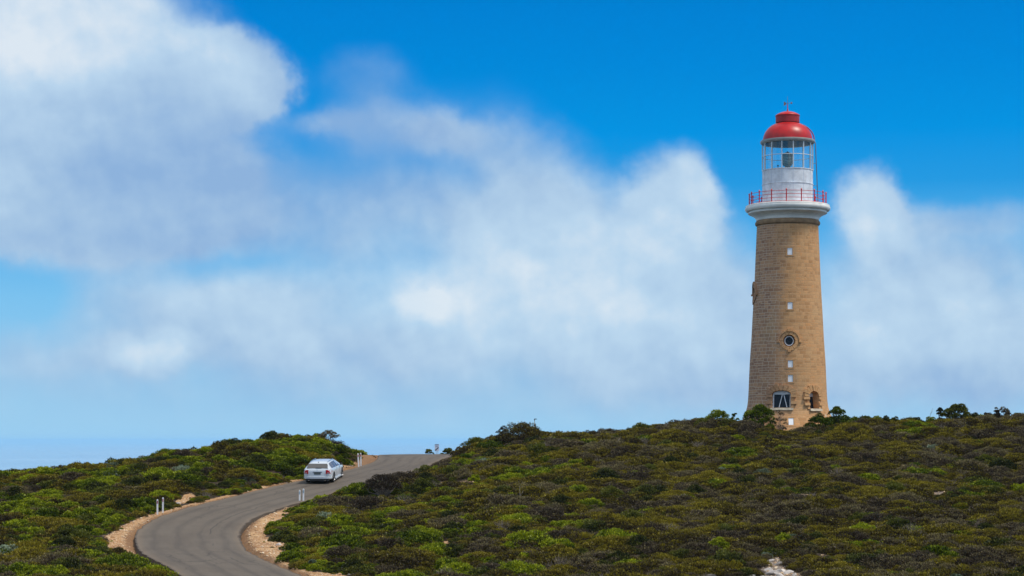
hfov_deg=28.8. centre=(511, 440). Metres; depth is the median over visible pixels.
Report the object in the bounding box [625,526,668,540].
cushion shrub
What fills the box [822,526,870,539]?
cushion shrub
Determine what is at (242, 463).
green shrub
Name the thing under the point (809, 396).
arched window
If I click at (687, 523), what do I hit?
twiggy shrub
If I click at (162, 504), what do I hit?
guide post
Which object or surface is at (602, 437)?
cushion shrub
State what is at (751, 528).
cushion shrub
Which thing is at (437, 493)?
cushion shrub
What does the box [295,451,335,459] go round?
cushion shrub
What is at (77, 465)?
cushion shrub
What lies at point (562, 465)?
green shrub
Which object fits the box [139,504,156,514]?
green shrub
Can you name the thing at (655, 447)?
twiggy shrub
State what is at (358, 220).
sky
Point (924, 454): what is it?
twiggy shrub
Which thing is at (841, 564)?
cushion shrub
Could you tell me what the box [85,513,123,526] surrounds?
green shrub
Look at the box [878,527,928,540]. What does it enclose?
cushion shrub
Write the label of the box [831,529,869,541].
twiggy shrub
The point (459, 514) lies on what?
twiggy shrub
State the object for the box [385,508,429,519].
twiggy shrub
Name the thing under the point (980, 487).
cushion shrub
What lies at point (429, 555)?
cushion shrub
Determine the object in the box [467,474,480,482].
green shrub
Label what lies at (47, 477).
cushion shrub
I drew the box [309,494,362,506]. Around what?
twiggy shrub
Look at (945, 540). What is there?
twiggy shrub
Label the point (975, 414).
heath tree
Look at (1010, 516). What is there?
cushion shrub
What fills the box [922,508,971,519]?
twiggy shrub
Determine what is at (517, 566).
green shrub
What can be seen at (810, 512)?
twiggy shrub
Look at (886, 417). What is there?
heath tree
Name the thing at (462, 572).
green shrub
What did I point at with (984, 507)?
cushion shrub
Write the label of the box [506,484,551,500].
cushion shrub
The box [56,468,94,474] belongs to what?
green shrub
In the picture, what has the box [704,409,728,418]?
green shrub
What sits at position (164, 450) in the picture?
green shrub
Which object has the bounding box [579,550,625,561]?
twiggy shrub
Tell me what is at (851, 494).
cushion shrub
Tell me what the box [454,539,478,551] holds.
cushion shrub
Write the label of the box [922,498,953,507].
twiggy shrub
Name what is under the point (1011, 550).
cushion shrub
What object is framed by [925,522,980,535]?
cushion shrub
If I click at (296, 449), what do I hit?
cushion shrub
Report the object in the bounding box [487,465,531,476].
green shrub
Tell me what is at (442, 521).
twiggy shrub
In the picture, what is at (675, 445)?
cushion shrub
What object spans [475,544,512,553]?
cushion shrub
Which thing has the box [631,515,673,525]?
cushion shrub
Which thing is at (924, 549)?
cushion shrub
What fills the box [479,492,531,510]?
twiggy shrub
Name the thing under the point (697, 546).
twiggy shrub
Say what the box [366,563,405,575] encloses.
twiggy shrub
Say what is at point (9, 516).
cushion shrub
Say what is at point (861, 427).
cushion shrub
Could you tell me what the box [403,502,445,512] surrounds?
cushion shrub
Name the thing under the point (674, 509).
cushion shrub
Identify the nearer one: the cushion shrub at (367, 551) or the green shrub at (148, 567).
the green shrub at (148, 567)
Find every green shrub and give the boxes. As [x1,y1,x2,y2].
[0,500,31,511]
[2,508,34,515]
[6,470,27,475]
[12,533,44,540]
[13,497,55,508]
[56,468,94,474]
[73,524,95,535]
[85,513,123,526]
[93,551,160,568]
[136,466,180,481]
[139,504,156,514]
[139,563,178,574]
[144,448,173,458]
[220,460,266,470]
[274,550,306,562]
[279,452,311,463]
[313,533,376,549]
[333,525,371,534]
[336,482,372,495]
[372,484,398,494]
[387,529,443,547]
[418,542,457,557]
[440,447,451,453]
[457,570,478,573]
[459,436,485,450]
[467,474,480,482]
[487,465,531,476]
[492,512,539,525]
[496,559,544,575]
[516,467,554,476]
[553,463,595,470]
[570,519,597,525]
[587,528,638,542]
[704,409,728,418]
[706,536,730,549]
[722,446,757,457]
[730,413,739,420]
[742,403,776,427]
[803,413,832,427]
[947,490,985,495]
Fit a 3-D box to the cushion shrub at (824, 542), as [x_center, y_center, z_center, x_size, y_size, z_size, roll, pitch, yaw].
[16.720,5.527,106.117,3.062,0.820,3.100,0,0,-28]
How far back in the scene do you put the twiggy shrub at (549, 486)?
125.37 m
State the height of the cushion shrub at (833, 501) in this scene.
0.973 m
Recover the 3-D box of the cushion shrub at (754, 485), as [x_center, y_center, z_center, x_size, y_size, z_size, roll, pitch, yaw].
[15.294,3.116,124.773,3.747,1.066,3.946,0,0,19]
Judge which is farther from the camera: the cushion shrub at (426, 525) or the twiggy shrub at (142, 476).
the twiggy shrub at (142, 476)
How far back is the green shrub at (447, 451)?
170.24 m
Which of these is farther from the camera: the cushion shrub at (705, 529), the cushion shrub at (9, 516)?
the cushion shrub at (9, 516)
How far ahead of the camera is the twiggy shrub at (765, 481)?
127.94 m
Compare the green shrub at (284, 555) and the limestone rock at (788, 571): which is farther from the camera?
the green shrub at (284, 555)
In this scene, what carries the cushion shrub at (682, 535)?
on the ground
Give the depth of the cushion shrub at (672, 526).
111.75 m
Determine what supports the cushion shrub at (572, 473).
on the ground
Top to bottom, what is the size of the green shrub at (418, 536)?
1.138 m
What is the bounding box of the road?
[134,454,450,575]
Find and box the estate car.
[304,458,342,481]
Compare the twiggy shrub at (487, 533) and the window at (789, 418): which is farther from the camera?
the window at (789, 418)
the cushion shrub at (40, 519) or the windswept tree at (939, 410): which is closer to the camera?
the cushion shrub at (40, 519)
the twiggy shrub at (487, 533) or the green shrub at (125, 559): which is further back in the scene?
the twiggy shrub at (487, 533)
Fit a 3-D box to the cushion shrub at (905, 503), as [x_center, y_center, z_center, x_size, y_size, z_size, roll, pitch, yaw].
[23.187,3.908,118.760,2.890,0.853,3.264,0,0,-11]
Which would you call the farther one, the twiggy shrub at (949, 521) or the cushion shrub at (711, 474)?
the cushion shrub at (711, 474)
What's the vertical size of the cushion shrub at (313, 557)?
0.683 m
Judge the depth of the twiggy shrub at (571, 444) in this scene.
143.34 m
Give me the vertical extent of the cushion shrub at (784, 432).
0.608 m
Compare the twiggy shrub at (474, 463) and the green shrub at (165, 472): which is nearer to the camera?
the green shrub at (165, 472)
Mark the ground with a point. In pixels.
(367, 459)
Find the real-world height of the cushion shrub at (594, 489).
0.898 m
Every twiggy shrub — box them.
[0,485,39,495]
[40,544,81,551]
[123,471,166,483]
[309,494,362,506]
[320,544,357,563]
[344,494,390,510]
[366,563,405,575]
[378,470,418,480]
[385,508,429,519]
[427,516,467,528]
[443,513,475,518]
[456,542,504,556]
[457,529,505,538]
[464,460,495,468]
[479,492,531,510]
[489,449,529,457]
[495,425,513,441]
[496,421,547,441]
[514,481,562,493]
[516,495,548,502]
[522,505,565,523]
[538,529,585,541]
[554,440,591,448]
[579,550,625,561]
[589,438,624,449]
[631,444,673,456]
[651,499,689,507]
[670,541,721,559]
[675,535,733,550]
[678,521,711,528]
[680,508,723,522]
[718,530,750,537]
[731,533,761,541]
[750,478,789,486]
[769,498,826,514]
[771,410,788,429]
[776,443,805,449]
[797,509,827,514]
[819,474,871,485]
[819,492,860,505]
[831,451,890,464]
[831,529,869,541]
[837,503,879,517]
[862,496,903,508]
[868,432,904,440]
[872,483,887,489]
[888,490,926,504]
[893,515,924,526]
[896,450,941,461]
[896,472,946,482]
[915,518,972,527]
[918,436,956,445]
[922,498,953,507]
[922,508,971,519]
[924,532,965,544]
[926,537,964,546]
[950,441,979,449]
[953,458,988,468]
[954,544,1013,564]
[954,558,984,567]
[957,453,990,461]
[978,554,1010,565]
[1001,526,1023,535]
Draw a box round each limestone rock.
[765,570,778,574]
[784,570,793,573]
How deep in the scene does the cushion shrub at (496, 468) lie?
132.90 m
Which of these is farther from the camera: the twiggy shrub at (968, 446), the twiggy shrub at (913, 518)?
the twiggy shrub at (968, 446)
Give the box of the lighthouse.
[743,96,830,430]
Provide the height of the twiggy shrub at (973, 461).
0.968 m
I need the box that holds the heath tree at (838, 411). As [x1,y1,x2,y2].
[826,406,850,424]
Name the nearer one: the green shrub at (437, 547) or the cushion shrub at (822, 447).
the green shrub at (437, 547)
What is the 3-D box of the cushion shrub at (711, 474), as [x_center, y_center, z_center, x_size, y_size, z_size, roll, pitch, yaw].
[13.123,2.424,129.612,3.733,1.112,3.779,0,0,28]
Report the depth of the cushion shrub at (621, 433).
147.74 m
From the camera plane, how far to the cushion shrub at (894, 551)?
104.20 m
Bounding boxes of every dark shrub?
[259,430,278,439]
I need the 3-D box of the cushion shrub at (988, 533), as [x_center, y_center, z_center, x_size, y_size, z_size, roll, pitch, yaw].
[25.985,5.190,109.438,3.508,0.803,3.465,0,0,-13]
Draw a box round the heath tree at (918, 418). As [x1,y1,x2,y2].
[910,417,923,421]
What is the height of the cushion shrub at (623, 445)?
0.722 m
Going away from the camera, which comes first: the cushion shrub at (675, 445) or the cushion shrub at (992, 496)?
the cushion shrub at (992, 496)
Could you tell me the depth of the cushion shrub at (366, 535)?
110.56 m
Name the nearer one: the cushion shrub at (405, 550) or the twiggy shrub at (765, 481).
the cushion shrub at (405, 550)
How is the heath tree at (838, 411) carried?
on the ground
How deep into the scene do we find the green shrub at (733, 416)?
152.52 m
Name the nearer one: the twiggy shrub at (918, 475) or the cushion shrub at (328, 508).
the cushion shrub at (328, 508)
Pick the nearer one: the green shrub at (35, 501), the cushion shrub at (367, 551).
the cushion shrub at (367, 551)
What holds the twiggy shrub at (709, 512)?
on the ground
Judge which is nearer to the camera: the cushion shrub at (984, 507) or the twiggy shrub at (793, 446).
the cushion shrub at (984, 507)
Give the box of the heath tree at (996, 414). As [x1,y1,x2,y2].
[993,407,1000,418]
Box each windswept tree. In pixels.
[936,407,943,418]
[939,403,970,418]
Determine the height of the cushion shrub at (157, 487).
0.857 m
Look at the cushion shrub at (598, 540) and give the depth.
105.69 m
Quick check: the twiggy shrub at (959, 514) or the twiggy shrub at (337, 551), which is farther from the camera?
the twiggy shrub at (959, 514)
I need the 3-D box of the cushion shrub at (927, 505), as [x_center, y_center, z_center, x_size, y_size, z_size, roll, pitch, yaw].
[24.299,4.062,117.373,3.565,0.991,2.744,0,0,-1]
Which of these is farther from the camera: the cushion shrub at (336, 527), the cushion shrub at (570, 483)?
the cushion shrub at (570, 483)
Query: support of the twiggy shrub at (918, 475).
on the ground
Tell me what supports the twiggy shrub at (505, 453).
on the ground
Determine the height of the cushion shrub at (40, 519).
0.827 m
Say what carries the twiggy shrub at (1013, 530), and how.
on the ground
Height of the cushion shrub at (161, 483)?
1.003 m
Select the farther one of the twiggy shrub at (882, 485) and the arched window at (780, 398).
the arched window at (780, 398)
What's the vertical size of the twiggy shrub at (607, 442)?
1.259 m
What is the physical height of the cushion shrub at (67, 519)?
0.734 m
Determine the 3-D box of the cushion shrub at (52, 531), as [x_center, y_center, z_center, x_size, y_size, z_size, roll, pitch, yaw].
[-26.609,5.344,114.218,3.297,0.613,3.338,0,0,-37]
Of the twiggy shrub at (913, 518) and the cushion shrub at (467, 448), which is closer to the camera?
the twiggy shrub at (913, 518)
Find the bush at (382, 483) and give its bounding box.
[361,474,401,495]
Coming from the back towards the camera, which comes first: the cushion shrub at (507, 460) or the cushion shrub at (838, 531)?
the cushion shrub at (507, 460)
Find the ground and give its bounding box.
[78,431,1020,575]
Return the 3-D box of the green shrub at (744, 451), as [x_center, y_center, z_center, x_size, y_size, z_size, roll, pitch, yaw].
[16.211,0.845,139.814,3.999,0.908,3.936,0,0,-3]
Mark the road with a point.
(204, 539)
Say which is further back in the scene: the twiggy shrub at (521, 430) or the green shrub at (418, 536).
the twiggy shrub at (521, 430)
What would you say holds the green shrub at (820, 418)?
on the ground
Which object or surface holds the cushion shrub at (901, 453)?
on the ground
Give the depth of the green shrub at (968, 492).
121.39 m
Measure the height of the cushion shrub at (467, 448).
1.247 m
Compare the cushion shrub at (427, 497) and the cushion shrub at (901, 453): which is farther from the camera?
the cushion shrub at (901, 453)
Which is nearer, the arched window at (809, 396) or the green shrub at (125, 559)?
the green shrub at (125, 559)
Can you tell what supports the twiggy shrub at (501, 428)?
on the ground
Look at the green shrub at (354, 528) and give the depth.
112.52 m
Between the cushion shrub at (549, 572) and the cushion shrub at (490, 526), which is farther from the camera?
the cushion shrub at (490, 526)
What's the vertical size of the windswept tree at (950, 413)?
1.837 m
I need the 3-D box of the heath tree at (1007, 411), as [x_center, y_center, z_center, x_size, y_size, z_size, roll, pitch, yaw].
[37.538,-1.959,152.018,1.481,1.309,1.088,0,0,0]
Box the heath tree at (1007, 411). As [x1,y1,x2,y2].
[999,406,1010,417]
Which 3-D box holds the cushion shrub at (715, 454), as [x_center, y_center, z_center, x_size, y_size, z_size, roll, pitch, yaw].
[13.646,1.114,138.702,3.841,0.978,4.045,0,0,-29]
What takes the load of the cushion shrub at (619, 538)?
on the ground
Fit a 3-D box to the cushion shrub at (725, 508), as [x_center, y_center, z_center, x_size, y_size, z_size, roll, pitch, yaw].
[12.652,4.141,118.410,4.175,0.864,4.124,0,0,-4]
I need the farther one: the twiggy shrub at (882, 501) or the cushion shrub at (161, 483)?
the cushion shrub at (161, 483)
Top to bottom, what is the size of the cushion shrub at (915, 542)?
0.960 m
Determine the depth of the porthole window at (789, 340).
153.19 m
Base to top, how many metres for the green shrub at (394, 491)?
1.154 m
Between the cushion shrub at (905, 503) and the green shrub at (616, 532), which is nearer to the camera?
the green shrub at (616, 532)
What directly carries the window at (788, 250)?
in the lighthouse
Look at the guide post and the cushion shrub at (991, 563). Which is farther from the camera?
the guide post
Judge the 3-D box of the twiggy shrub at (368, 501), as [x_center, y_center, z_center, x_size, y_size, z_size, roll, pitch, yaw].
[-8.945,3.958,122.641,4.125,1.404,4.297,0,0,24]
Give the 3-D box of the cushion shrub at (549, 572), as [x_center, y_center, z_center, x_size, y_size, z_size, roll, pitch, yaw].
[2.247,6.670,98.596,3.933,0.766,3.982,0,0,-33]
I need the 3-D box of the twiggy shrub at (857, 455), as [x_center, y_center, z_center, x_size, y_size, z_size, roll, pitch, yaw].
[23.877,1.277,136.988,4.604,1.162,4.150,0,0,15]
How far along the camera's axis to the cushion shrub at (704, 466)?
133.59 m
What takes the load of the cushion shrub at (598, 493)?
on the ground
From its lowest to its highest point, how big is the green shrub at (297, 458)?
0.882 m
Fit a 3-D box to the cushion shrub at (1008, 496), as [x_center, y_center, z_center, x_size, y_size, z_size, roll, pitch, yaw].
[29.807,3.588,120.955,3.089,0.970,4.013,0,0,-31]
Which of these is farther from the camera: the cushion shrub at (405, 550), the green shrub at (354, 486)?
the green shrub at (354, 486)
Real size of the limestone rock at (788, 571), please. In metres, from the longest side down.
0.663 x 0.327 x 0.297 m
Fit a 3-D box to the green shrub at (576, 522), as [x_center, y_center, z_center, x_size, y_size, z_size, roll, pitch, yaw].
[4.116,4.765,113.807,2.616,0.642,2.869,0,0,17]
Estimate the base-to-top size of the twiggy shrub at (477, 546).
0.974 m
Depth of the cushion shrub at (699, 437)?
144.19 m
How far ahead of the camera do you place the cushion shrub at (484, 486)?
126.84 m
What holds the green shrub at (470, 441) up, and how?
on the ground
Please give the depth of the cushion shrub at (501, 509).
117.73 m
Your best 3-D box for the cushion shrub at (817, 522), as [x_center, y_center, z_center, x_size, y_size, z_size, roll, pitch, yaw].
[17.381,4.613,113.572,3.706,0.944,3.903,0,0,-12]
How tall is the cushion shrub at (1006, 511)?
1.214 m
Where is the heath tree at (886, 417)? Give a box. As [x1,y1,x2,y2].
[883,415,889,421]
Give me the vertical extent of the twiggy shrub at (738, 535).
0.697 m
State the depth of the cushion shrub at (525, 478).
129.28 m
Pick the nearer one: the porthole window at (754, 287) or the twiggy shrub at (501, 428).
the twiggy shrub at (501, 428)
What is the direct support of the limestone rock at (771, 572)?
on the ground
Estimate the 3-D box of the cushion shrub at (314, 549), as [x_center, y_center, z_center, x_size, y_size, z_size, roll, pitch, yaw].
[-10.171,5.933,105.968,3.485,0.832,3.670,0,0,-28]
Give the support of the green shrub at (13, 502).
on the ground
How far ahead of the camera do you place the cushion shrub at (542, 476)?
129.53 m
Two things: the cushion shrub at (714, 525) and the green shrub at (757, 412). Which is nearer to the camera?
the cushion shrub at (714, 525)
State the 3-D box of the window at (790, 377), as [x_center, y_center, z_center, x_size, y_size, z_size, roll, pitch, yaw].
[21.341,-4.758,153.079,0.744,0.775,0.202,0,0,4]
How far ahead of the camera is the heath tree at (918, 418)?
151.91 m
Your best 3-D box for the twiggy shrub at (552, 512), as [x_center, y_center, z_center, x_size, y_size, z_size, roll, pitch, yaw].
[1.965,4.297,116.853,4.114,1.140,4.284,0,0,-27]
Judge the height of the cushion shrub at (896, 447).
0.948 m
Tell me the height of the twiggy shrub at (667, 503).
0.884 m
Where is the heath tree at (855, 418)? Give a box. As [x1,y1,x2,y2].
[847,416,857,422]
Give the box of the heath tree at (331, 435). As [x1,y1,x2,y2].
[317,430,339,441]
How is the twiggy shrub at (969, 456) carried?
on the ground
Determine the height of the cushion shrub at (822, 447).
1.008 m
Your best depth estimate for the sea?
19577.72 m
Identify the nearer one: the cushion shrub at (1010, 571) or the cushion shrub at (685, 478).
the cushion shrub at (1010, 571)
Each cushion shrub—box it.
[0,511,28,523]
[3,540,52,552]
[4,545,50,558]
[23,474,71,483]
[23,516,68,528]
[32,506,71,515]
[43,528,57,535]
[46,517,85,526]
[51,465,67,468]
[55,462,99,471]
[63,492,108,500]
[103,490,148,498]
[110,457,146,462]
[131,483,185,494]
[140,478,190,493]
[223,443,262,457]
[271,444,308,453]
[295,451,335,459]
[296,555,331,562]
[297,536,326,547]
[304,545,325,554]
[305,505,343,514]
[331,525,364,530]
[338,547,381,562]
[362,533,389,537]
[375,547,434,564]
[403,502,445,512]
[404,551,447,567]
[406,494,437,503]
[418,522,444,529]
[425,489,449,497]
[447,483,496,492]
[447,496,496,512]
[449,441,495,456]
[452,551,501,562]
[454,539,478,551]
[461,523,505,530]
[467,446,496,453]
[471,464,522,477]
[473,456,527,466]
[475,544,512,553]
[487,504,544,514]
[505,476,551,484]
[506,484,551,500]
[522,451,571,462]
[523,472,568,482]
[525,524,551,527]
[529,526,553,530]
[530,568,572,575]
[550,467,584,480]
[559,481,585,487]
[560,513,596,520]
[566,485,600,493]
[575,535,626,551]
[579,560,619,569]
[586,477,629,485]
[594,491,632,499]
[595,435,626,440]
[595,535,632,545]
[605,545,636,555]
[606,430,640,436]
[608,442,637,450]
[623,456,664,466]
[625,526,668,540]
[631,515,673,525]
[641,505,691,518]
[649,428,686,439]
[653,528,711,546]
[655,522,691,530]
[657,442,695,449]
[657,461,690,469]
[664,475,710,483]
[667,431,708,442]
[671,447,705,455]
[675,463,708,471]
[683,501,723,514]
[687,470,737,481]
[691,526,718,536]
[699,450,731,460]
[699,523,727,534]
[705,503,754,515]
[720,535,776,550]
[721,537,748,547]
[732,523,788,536]
[738,482,775,496]
[748,523,806,536]
[762,522,795,528]
[774,429,794,435]
[782,455,818,464]
[792,444,843,457]
[801,513,847,525]
[810,537,840,552]
[814,430,852,437]
[814,560,872,572]
[818,481,859,491]
[818,497,848,509]
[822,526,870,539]
[833,421,874,433]
[837,466,879,474]
[844,485,903,498]
[844,490,879,499]
[871,543,918,556]
[876,536,924,551]
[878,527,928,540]
[881,508,915,517]
[883,444,922,452]
[884,447,929,461]
[884,507,932,518]
[885,499,916,508]
[907,502,943,509]
[908,545,942,554]
[919,477,957,483]
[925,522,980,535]
[927,418,958,424]
[942,494,984,509]
[949,532,991,546]
[956,561,1007,571]
[965,503,1009,516]
[968,485,1008,494]
[968,528,1013,538]
[971,494,1006,503]
[979,437,1011,445]
[985,507,1023,522]
[989,492,1022,501]
[992,545,1023,557]
[993,510,1023,523]
[1002,569,1022,574]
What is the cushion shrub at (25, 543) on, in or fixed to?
on the ground
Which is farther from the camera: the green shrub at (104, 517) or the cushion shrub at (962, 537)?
the green shrub at (104, 517)
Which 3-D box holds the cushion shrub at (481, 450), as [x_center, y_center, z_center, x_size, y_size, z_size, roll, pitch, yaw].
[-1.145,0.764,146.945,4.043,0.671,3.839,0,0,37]
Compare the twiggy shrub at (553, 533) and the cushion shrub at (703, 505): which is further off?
the cushion shrub at (703, 505)
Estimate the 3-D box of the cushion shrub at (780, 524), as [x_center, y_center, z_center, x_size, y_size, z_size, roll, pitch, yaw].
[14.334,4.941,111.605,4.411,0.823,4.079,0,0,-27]
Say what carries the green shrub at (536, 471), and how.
on the ground
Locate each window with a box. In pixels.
[751,282,757,304]
[765,384,796,409]
[776,328,801,351]
[785,246,794,255]
[785,300,794,309]
[785,359,794,368]
[786,373,794,382]
[786,416,795,425]
[803,384,823,410]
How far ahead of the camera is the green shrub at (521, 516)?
114.90 m
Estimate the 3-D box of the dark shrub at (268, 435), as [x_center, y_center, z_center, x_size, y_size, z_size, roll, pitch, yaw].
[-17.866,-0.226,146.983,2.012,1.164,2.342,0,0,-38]
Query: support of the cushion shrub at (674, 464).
on the ground
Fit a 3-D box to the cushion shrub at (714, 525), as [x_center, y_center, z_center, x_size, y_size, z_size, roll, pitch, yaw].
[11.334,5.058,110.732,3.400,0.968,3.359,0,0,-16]
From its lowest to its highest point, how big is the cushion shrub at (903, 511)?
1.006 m
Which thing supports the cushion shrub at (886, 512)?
on the ground
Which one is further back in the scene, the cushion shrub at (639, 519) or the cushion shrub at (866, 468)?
the cushion shrub at (866, 468)
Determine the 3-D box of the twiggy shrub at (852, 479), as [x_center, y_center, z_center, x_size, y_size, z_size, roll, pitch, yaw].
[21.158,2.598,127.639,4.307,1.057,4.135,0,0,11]
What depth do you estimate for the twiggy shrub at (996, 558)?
101.75 m
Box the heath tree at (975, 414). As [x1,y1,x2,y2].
[970,412,979,417]
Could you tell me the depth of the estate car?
132.72 m
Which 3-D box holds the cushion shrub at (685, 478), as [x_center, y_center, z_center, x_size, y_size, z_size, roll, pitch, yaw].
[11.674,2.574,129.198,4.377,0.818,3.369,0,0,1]
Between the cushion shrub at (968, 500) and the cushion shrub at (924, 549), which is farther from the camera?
the cushion shrub at (968, 500)
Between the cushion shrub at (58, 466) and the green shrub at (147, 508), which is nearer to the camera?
the green shrub at (147, 508)
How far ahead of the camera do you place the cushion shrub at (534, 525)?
112.90 m
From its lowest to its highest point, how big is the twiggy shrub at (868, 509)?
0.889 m
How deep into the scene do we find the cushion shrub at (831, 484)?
125.53 m
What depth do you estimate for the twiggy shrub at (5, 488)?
127.19 m
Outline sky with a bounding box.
[0,0,1023,440]
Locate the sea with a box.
[0,441,465,469]
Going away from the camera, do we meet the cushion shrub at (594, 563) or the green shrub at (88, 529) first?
the cushion shrub at (594, 563)
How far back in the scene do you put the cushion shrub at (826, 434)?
145.88 m
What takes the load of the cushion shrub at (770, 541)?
on the ground
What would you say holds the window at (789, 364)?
in the lighthouse
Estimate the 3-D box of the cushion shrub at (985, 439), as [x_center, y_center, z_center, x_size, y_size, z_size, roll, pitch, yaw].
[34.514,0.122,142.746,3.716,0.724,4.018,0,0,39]
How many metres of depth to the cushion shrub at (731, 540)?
106.49 m
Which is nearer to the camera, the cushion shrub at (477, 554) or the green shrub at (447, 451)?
the cushion shrub at (477, 554)
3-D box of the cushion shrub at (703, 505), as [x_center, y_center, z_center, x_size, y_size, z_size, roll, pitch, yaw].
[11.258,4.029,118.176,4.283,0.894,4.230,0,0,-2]
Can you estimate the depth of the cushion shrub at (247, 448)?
139.22 m
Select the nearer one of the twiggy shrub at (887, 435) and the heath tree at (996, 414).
the twiggy shrub at (887, 435)
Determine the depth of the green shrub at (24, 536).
110.30 m
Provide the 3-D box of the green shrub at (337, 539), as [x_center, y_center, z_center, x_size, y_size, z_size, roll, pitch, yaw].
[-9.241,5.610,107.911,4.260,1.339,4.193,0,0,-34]
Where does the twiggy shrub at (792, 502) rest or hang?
on the ground
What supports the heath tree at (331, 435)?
on the ground
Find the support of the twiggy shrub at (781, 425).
on the ground
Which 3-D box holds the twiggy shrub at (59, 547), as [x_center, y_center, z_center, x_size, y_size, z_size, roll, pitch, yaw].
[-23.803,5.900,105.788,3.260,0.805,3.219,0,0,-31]
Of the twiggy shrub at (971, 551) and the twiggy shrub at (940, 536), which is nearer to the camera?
the twiggy shrub at (971, 551)
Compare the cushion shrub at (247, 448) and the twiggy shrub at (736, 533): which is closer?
the twiggy shrub at (736, 533)
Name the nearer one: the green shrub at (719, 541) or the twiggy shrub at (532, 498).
the green shrub at (719, 541)
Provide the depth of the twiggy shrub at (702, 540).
105.73 m
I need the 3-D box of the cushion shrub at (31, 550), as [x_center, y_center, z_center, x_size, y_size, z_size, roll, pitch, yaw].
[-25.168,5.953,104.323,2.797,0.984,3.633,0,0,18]
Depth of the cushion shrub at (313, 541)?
108.85 m

